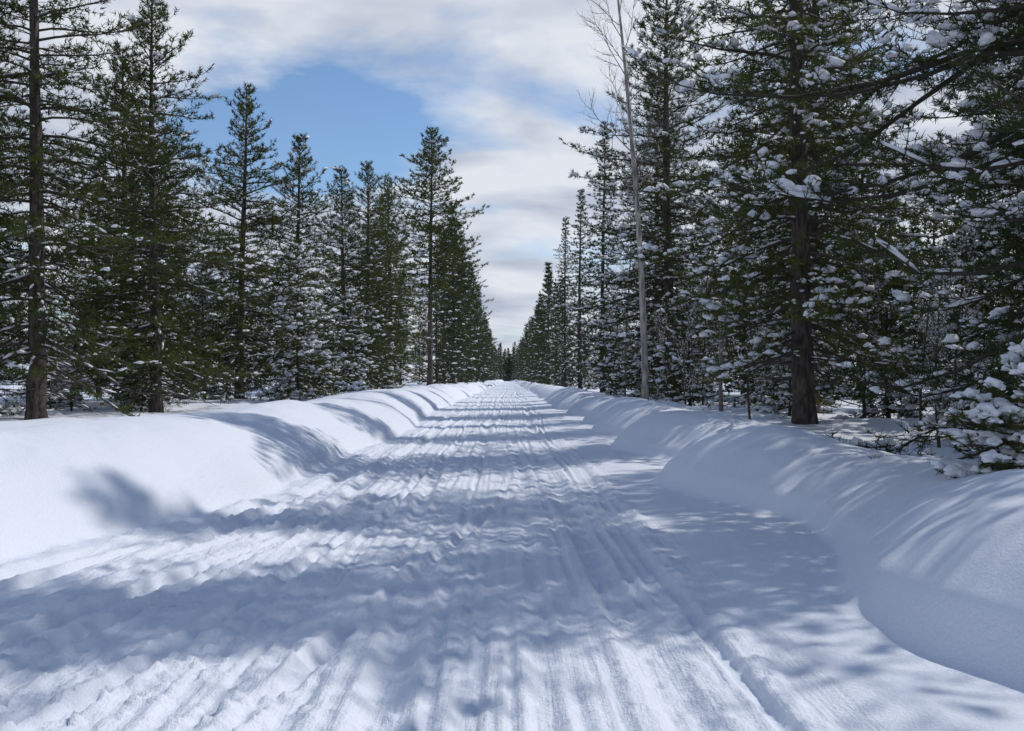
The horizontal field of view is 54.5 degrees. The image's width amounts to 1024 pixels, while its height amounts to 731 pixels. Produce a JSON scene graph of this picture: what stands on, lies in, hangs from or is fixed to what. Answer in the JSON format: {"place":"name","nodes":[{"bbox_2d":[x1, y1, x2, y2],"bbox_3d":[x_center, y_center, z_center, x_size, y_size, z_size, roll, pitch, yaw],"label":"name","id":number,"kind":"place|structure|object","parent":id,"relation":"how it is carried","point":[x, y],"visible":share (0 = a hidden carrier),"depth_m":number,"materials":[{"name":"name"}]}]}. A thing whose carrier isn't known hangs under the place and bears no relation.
{"place":"outdoors","nodes":[
{"label":"outdoors","id":0,"kind":"place"},
{"bbox_2d":[0,379,473,429],"bbox_3d":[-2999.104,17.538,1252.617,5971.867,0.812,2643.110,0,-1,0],"label":"snow ground","id":1,"kind":"structure","parent":0,"point":[55,416],"depth_m":33.22,"materials":[{"name":"white snow"}]},
{"bbox_2d":[0,283,27,416],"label":"pine tree","id":2,"kind":"object","parent":1,"relation":"on","point":[8,404],"visible":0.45,"depth_m":28.51,"materials":[{"name":"green plant"}]},
{"bbox_2d":[0,145,73,397],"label":"pine tree","id":3,"kind":"object","parent":1,"relation":"on","point":[9,166],"visible":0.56,"depth_m":25.43,"materials":[{"name":"green plant"}]},
{"bbox_2d":[5,307,83,407],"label":"young pine tree","id":4,"kind":"object","parent":1,"relation":"on","point":[52,399],"visible":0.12,"depth_m":33.86,"materials":[{"name":"green plant"}]},
{"bbox_2d":[0,0,107,392],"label":"pine tree","id":5,"kind":"object","parent":1,"relation":"on","point":[22,111],"visible":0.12,"depth_m":36.07,"materials":[{"name":"green plant"}]},
{"bbox_2d":[46,292,90,397],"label":"pine tree","id":6,"kind":"object","parent":1,"relation":"on","point":[50,350],"visible":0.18,"depth_m":29.97,"materials":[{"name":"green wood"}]},
{"bbox_2d":[46,341,98,410],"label":"young pine tree","id":7,"kind":"object","parent":1,"relation":"on","point":[64,404],"visible":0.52,"depth_m":30.78,"materials":[{"name":"green plant"}]},
{"bbox_2d":[0,0,187,419],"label":"pine tree","id":8,"kind":"object","parent":1,"relation":"on","point":[33,232],"visible":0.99,"depth_m":25.93,"materials":[{"name":"green plant"}]},
{"bbox_2d":[1,42,258,401],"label":"pine tree","id":9,"kind":"object","parent":1,"relation":"on","point":[114,304],"visible":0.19,"depth_m":37.92,"materials":[{"name":"green plant"}]},
{"bbox_2d":[2,0,276,412],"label":"pine tree","id":10,"kind":"object","parent":1,"relation":"on","point":[158,319],"visible":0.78,"depth_m":31.63,"materials":[{"name":"green plant"}]},
{"bbox_2d":[112,332,171,410],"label":"young pine tree","id":11,"kind":"object","parent":1,"relation":"on","point":[137,405],"visible":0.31,"depth_m":33.30,"materials":[{"name":"green plant"}]},
{"bbox_2d":[97,258,188,406],"bbox_3d":[-13.112,-0.865,35.610,3.405,6.081,4.207,0,-1,-26],"label":"pine tree","id":12,"kind":"object","parent":1,"relation":"on","point":[168,398],"visible":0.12,"depth_m":35.21,"materials":[{"name":"green plant"}]},
{"bbox_2d":[70,143,235,390],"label":"pine tree","id":13,"kind":"object","parent":1,"relation":"on","point":[181,289],"visible":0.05,"depth_m":47.07,"materials":[{"name":"green plant"}]},
{"bbox_2d":[163,291,211,399],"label":"young pine tree","id":14,"kind":"object","parent":1,"relation":"on","point":[186,386],"visible":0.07,"depth_m":40.91,"materials":[{"name":"green plant"}]},
{"bbox_2d":[167,265,255,398],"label":"pine tree","id":15,"kind":"object","parent":1,"relation":"on","point":[200,298],"visible":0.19,"depth_m":44.91,"materials":[{"name":"green plant"}]},
{"bbox_2d":[161,82,352,399],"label":"pine tree","id":16,"kind":"object","parent":1,"relation":"on","point":[239,361],"visible":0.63,"depth_m":42.79,"materials":[{"name":"green plant"}]},
{"bbox_2d":[271,334,328,397],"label":"young pine tree","id":17,"kind":"object","parent":1,"relation":"on","point":[301,376],"visible":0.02,"depth_m":47.78,"materials":[{"name":"green plant"}]},
{"bbox_2d":[201,132,403,398],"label":"pine tree","id":18,"kind":"object","parent":1,"relation":"on","point":[299,199],"visible":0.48,"depth_m":45.94,"materials":[{"name":"green plant"}]},
{"bbox_2d":[237,238,372,400],"bbox_3d":[-8.238,-1.399,38.926,5.049,7.297,4.086,0,-1,33],"label":"pine tree","id":19,"kind":"object","parent":1,"relation":"on","point":[284,366],"visible":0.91,"depth_m":38.79,"materials":[{"name":"green plant"}]},
{"bbox_2d":[300,319,346,395],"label":"young pine tree","id":20,"kind":"object","parent":1,"relation":"on","point":[328,351],"visible":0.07,"depth_m":49.89,"materials":[{"name":"green plant"}]},
{"bbox_2d":[322,287,381,393],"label":"pine tree","id":21,"kind":"object","parent":1,"relation":"on","point":[358,357],"visible":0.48,"depth_m":55.63,"materials":[{"name":"green plant"}]},
{"bbox_2d":[332,325,375,392],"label":"young pine tree","id":22,"kind":"object","parent":1,"relation":"on","point":[369,351],"visible":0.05,"depth_m":59.95,"materials":[{"name":"green plant"}]},
{"bbox_2d":[300,166,412,392],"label":"pine tree","id":23,"kind":"object","parent":1,"relation":"on","point":[344,275],"visible":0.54,"depth_m":57.91,"materials":[{"name":"green plant"}]},
{"bbox_2d":[308,160,453,388],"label":"pine tree","id":24,"kind":"object","parent":1,"relation":"on","point":[368,169],"visible":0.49,"depth_m":63.85,"materials":[{"name":"green plant"}]},
{"bbox_2d":[370,331,408,388],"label":"young pine tree","id":25,"kind":"object","parent":1,"relation":"on","point":[391,384],"visible":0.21,"depth_m":69.87,"materials":[{"name":"green plant"}]},
{"bbox_2d":[0,380,501,580],"bbox_3d":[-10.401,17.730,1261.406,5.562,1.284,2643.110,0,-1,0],"label":"snow bank","id":26,"kind":"structure","parent":0,"point":[70,490],"depth_m":11.20,"materials":[{"name":"white snow"}]},
{"bbox_2d":[353,173,454,387],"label":"pine tree","id":27,"kind":"object","parent":26,"relation":"on","point":[401,269],"visible":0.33,"depth_m":73.95,"materials":[{"name":"green plant"}]},
{"bbox_2d":[378,125,491,384],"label":"red pine tree","id":28,"kind":"object","parent":26,"relation":"on","point":[430,228],"visible":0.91,"depth_m":81.81,"materials":[{"name":"green plant"}]},
{"bbox_2d":[417,209,487,383],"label":"red pine tree","id":29,"kind":"object","parent":26,"relation":"on","point":[461,282],"visible":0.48,"depth_m":111.78,"materials":[{"name":"green plant"}]},
{"bbox_2d":[0,380,890,730],"bbox_3d":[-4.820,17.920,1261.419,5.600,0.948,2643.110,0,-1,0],"label":"snowy road","id":30,"kind":"structure","parent":0,"point":[504,556],"depth_m":6.91,"materials":[{"name":"white snow"}]},
{"bbox_2d":[0,0,1016,378],"label":"sky","id":31,"kind":"structure","parent":0,"point":[363,79],"materials":[{"name":"white"}]},
{"bbox_2d":[512,380,1023,730],"bbox_3d":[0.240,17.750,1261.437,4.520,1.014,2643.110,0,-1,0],"label":"snow bank","id":32,"kind":"structure","parent":0,"point":[887,589],"depth_m":7.58,"materials":[{"name":"white snow"}]},
{"bbox_2d":[592,208,645,396],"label":"bare sapling","id":33,"kind":"object","parent":32,"relation":"on","point":[625,349],"visible":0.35,"depth_m":47.96,"materials":[{"name":"plant"}]},
{"bbox_2d":[575,0,690,399],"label":"birch tree","id":34,"kind":"object","parent":32,"relation":"on","point":[644,344],"visible":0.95,"depth_m":35.85,"materials":[{"name":"grey plant"}]},
{"bbox_2d":[662,277,717,404],"bbox_3d":[5.858,-0.651,32.879,2.608,4.696,1.478,-1,-1,36],"label":"bare shrub","id":35,"kind":"object","parent":32,"relation":"on","point":[684,357],"visible":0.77,"depth_m":32.91,"materials":[{"name":"brown plant"}]},
{"bbox_2d":[719,250,790,418],"bbox_3d":[6.130,-0.559,24.905,2.608,4.696,1.478,0,-1,16],"label":"bare shrub","id":36,"kind":"object","parent":32,"relation":"on","point":[748,386],"visible":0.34,"depth_m":24.94,"materials":[{"name":"plant"}]},
{"bbox_2d":[930,338,1023,478],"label":"young pine tree","id":37,"kind":"object","parent":32,"relation":"on","point":[992,413],"visible":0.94,"depth_m":8.81,"materials":[{"name":"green plant"}]},
{"bbox_2d":[536,379,1021,457],"bbox_3d":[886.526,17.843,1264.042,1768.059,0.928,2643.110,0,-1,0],"label":"snow ground","id":38,"kind":"structure","parent":0,"point":[849,428],"depth_m":21.84,"materials":[{"name":"white snow"}]},
{"bbox_2d":[0,78,1015,399],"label":"distant pine forest","id":39,"kind":"object","parent":38,"relation":"on","point":[484,360],"visible":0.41,"depth_m":120.49,"materials":[{"name":"green plant"}]},
{"bbox_2d":[541,217,588,386],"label":"spruce tree","id":40,"kind":"object","parent":38,"relation":"on","point":[564,369],"visible":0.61,"depth_m":103.97,"materials":[{"name":"green plant"}]},
{"bbox_2d":[549,188,599,389],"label":"spruce tree","id":41,"kind":"object","parent":38,"relation":"on","point":[573,342],"visible":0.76,"depth_m":88.03,"materials":[{"name":"green plant"}]},
{"bbox_2d":[569,120,638,392],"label":"spruce tree","id":42,"kind":"object","parent":38,"relation":"on","point":[603,250],"visible":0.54,"depth_m":70.04,"materials":[{"name":"green plant"}]},
{"bbox_2d":[587,323,634,394],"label":"young pine tree","id":43,"kind":"object","parent":38,"relation":"on","point":[610,391],"visible":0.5,"depth_m":61.84,"materials":[{"name":"green plant"}]},
{"bbox_2d":[569,68,718,394],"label":"pine tree","id":44,"kind":"object","parent":38,"relation":"on","point":[631,219],"visible":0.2,"depth_m":55.67,"materials":[{"name":"green plant"}]},
{"bbox_2d":[614,311,681,398],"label":"young pine tree","id":45,"kind":"object","parent":38,"relation":"on","point":[637,390],"visible":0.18,"depth_m":49.88,"materials":[{"name":"green plant"}]},
{"bbox_2d":[634,299,672,400],"bbox_3d":[6.026,-0.351,39.994,1.478,4.696,2.608,-1,-1,44],"label":"bare shrub","id":46,"kind":"object","parent":38,"relation":"on","point":[666,374],"visible":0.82,"depth_m":39.99,"materials":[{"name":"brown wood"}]},
{"bbox_2d":[543,0,767,399],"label":"pine tree","id":47,"kind":"object","parent":38,"relation":"on","point":[667,235],"visible":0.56,"depth_m":43.63,"materials":[{"name":"green plant"}]},
{"bbox_2d":[626,113,711,392],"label":"spruce tree","id":48,"kind":"object","parent":38,"relation":"on","point":[662,266],"visible":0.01,"depth_m":63.08,"materials":[{"name":"green plant"}]},
{"bbox_2d":[649,299,731,405],"bbox_3d":[6.384,-0.321,36.239,3.261,4.440,2.882,0,-1,-16],"label":"young pine tree","id":49,"kind":"object","parent":38,"relation":"on","point":[696,395],"visible":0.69,"depth_m":35.92,"materials":[{"name":"green plant"}]},
{"bbox_2d":[691,282,729,399],"bbox_3d":[7.453,-0.793,38.148,1.848,5.870,3.261,0,-1,22],"label":"bare shrub","id":50,"kind":"object","parent":38,"relation":"on","point":[707,346],"visible":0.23,"depth_m":38.07,"materials":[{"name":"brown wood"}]},
{"bbox_2d":[679,126,758,410],"bbox_3d":[6.037,-2.686,29.319,2.825,8.799,2.475,1,-1,-44],"label":"bare sapling","id":51,"kind":"object","parent":38,"relation":"on","point":[720,386],"visible":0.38,"depth_m":28.97,"materials":[{"name":"plant"}]},
{"bbox_2d":[682,4,904,407],"bbox_3d":[11.351,-6.434,37.752,8.402,17.178,8.612,0,-1,-23],"label":"pine tree","id":52,"kind":"object","parent":38,"relation":"on","point":[732,385],"visible":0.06,"depth_m":37.88,"materials":[{"name":"green plant"}]},
{"bbox_2d":[752,300,840,417],"bbox_3d":[7.703,-0.073,27.059,2.242,3.453,2.537,0,-1,1],"label":"young pine tree","id":53,"kind":"object","parent":38,"relation":"on","point":[783,400],"visible":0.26,"depth_m":26.96,"materials":[{"name":"green plant"}]},
{"bbox_2d":[753,280,846,408],"bbox_3d":[9.765,-0.613,34.038,3.203,4.933,3.624,0,-1,12],"label":"young pine tree","id":54,"kind":"object","parent":38,"relation":"on","point":[767,395],"visible":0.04,"depth_m":33.86,"materials":[{"name":"green plant"}]},
{"bbox_2d":[631,0,997,424],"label":"pine tree","id":55,"kind":"object","parent":38,"relation":"on","point":[802,36],"visible":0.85,"depth_m":21.71,"materials":[{"name":"green plant"}]},
{"bbox_2d":[668,0,960,413],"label":"pine tree","id":56,"kind":"object","parent":38,"relation":"on","point":[815,227],"visible":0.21,"depth_m":30.71,"materials":[{"name":"green plant"}]},
{"bbox_2d":[620,0,1023,461],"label":"pine tree","id":57,"kind":"object","parent":38,"relation":"on","point":[965,61],"visible":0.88,"depth_m":11.36,"materials":[{"name":"green plant"}]},
{"bbox_2d":[828,235,923,417],"bbox_3d":[8.709,-0.825,24.048,2.935,5.283,1.663,1,-1,-37],"label":"bare shrub","id":58,"kind":"object","parent":38,"relation":"on","point":[864,407],"visible":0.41,"depth_m":23.95,"materials":[{"name":"plant"}]},
{"bbox_2d":[822,261,953,418],"bbox_3d":[9.326,-0.356,24.773,3.261,4.440,2.882,0,-1,11],"label":"young pine tree","id":59,"kind":"object","parent":38,"relation":"on","point":[907,407],"visible":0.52,"depth_m":24.36,"materials":[{"name":"green plant"}]},
{"bbox_2d":[879,279,974,434],"bbox_3d":[7.961,-0.024,19.001,1.956,3.522,1.109,0,-1,-22],"label":"bare shrub","id":60,"kind":"object","parent":38,"relation":"on","point":[926,365],"visible":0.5,"depth_m":18.98,"materials":[{"name":"brown plant"}]},
{"bbox_2d":[839,2,1023,410],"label":"pine tree","id":61,"kind":"object","parent":38,"relation":"on","point":[984,246],"visible":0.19,"depth_m":25.89,"materials":[{"name":"green plant"}]},
{"bbox_2d":[909,234,983,447],"bbox_3d":[7.518,-0.285,17.391,1.293,4.109,2.282,0,-1,-21],"label":"bare shrub","id":62,"kind":"object","parent":38,"relation":"on","point":[937,417],"visible":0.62,"depth_m":17.37,"materials":[{"name":"brown plant"}]},
{"bbox_2d":[909,224,1008,426],"bbox_3d":[9.100,-0.611,20.025,2.608,4.696,1.478,0,-1,-30],"label":"bare shrub","id":63,"kind":"object","parent":38,"relation":"on","point":[961,293],"visible":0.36,"depth_m":19.99,"materials":[{"name":"plant"}]},
{"bbox_2d":[896,0,1023,426],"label":"pine tree","id":64,"kind":"object","parent":38,"relation":"on","point":[994,185],"visible":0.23,"depth_m":17.45,"materials":[{"name":"green plant"}]},
{"bbox_2d":[928,218,1023,426],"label":"young pine tree","id":65,"kind":"object","parent":38,"relation":"on","point":[1002,297],"visible":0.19,"depth_m":22.59,"materials":[{"name":"green plant"}]}
]}

